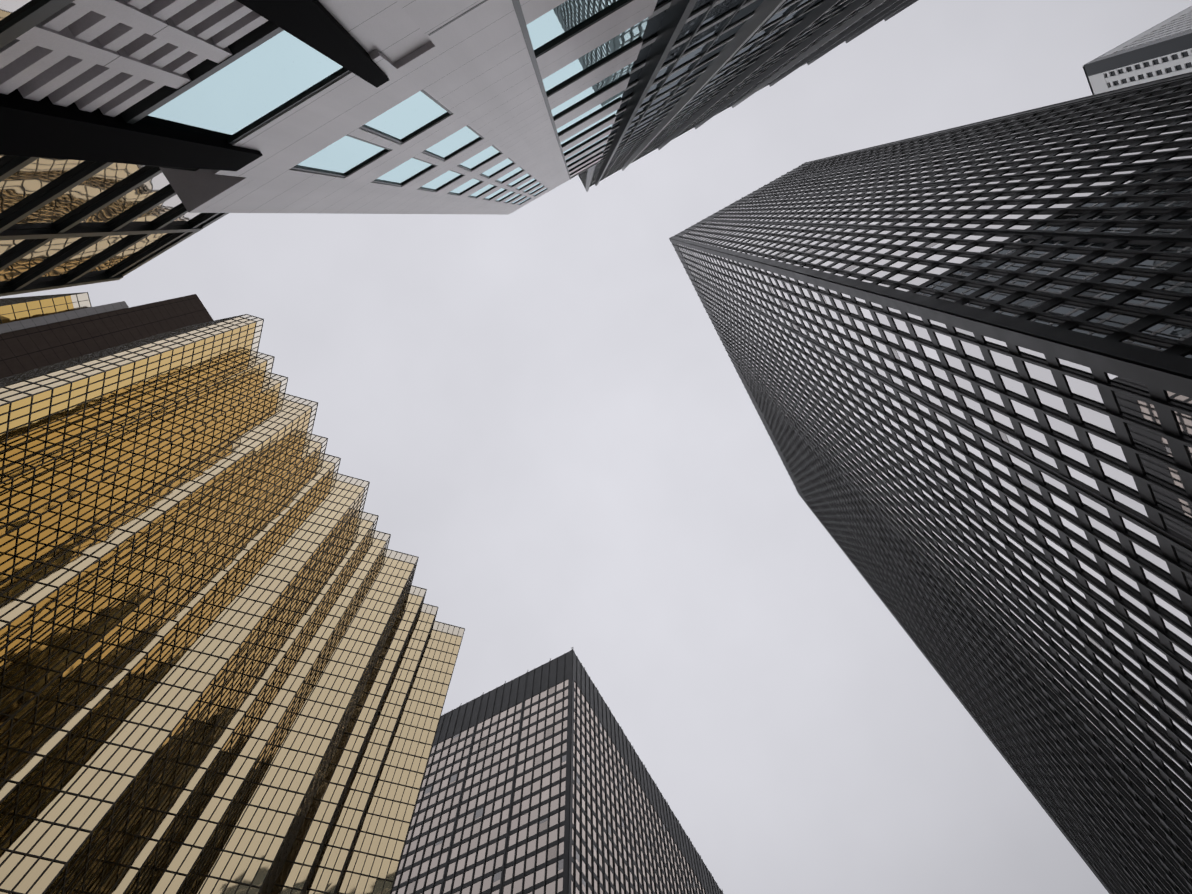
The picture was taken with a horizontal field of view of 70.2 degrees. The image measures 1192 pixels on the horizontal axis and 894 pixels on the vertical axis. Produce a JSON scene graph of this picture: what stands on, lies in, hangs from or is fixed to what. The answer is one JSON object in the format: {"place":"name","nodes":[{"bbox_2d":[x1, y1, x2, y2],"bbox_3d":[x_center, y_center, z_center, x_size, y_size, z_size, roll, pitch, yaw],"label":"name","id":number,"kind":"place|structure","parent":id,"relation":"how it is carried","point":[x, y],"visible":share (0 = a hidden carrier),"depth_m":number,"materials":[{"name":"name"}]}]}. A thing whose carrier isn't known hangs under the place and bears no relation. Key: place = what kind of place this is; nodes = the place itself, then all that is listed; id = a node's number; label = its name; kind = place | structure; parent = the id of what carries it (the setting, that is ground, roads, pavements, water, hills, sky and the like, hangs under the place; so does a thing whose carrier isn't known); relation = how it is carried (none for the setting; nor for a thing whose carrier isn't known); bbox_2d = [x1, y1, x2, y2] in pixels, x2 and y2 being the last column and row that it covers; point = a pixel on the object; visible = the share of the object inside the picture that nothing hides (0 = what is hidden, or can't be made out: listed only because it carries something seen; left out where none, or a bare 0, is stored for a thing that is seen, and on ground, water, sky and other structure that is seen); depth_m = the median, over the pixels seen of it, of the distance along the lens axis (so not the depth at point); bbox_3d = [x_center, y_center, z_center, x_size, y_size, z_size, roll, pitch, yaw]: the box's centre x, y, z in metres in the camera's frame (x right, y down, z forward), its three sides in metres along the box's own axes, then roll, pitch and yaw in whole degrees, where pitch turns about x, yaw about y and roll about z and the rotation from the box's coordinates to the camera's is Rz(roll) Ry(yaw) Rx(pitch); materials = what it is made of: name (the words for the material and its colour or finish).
{"place":"outdoors","nodes":[
{"label":"outdoors","id":0,"kind":"place"},
{"bbox_2d":[0,294,213,378],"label":"building","id":1,"kind":"structure","parent":0,"point":[26,345],"depth_m":148.45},
{"bbox_2d":[0,314,464,893],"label":"skyscraper","id":2,"kind":"structure","parent":0,"point":[228,650],"depth_m":70.82,"materials":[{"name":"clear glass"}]},
{"bbox_2d":[0,0,917,296],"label":"building","id":3,"kind":"structure","parent":0,"point":[134,134],"depth_m":9.74,"materials":[{"name":"grey granite"},{"name":"pale blue glass"},{"name":"black metal"}]},
{"bbox_2d":[391,649,722,893],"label":"skyscraper","id":4,"kind":"structure","parent":0,"point":[538,780],"depth_m":167.09,"materials":[{"name":"grey glass"}]},
{"bbox_2d":[0,0,1191,893],"label":"sky","id":5,"kind":"structure","parent":0,"point":[539,404],"materials":[{"name":"white"}]},
{"bbox_2d":[669,72,1191,893],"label":"skyscraper","id":6,"kind":"structure","parent":0,"point":[961,358],"depth_m":66.90,"materials":[{"name":"black metal"}]},
{"bbox_3d":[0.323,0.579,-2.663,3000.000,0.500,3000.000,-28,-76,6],"label":"ground","id":7,"kind":"structure","parent":0,"visible":0},
{"bbox_2d":[0,292,91,323],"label":"building","id":8,"kind":"structure","parent":7,"relation":"on","point":[18,309],"depth_m":160.38,"materials":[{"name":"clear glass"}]},
{"bbox_2d":[1082,6,1191,94],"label":"white tower","id":9,"kind":"structure","parent":7,"relation":"on","point":[1162,50],"depth_m":252.49,"materials":[{"name":"white stone"},{"name":"dark glass"}]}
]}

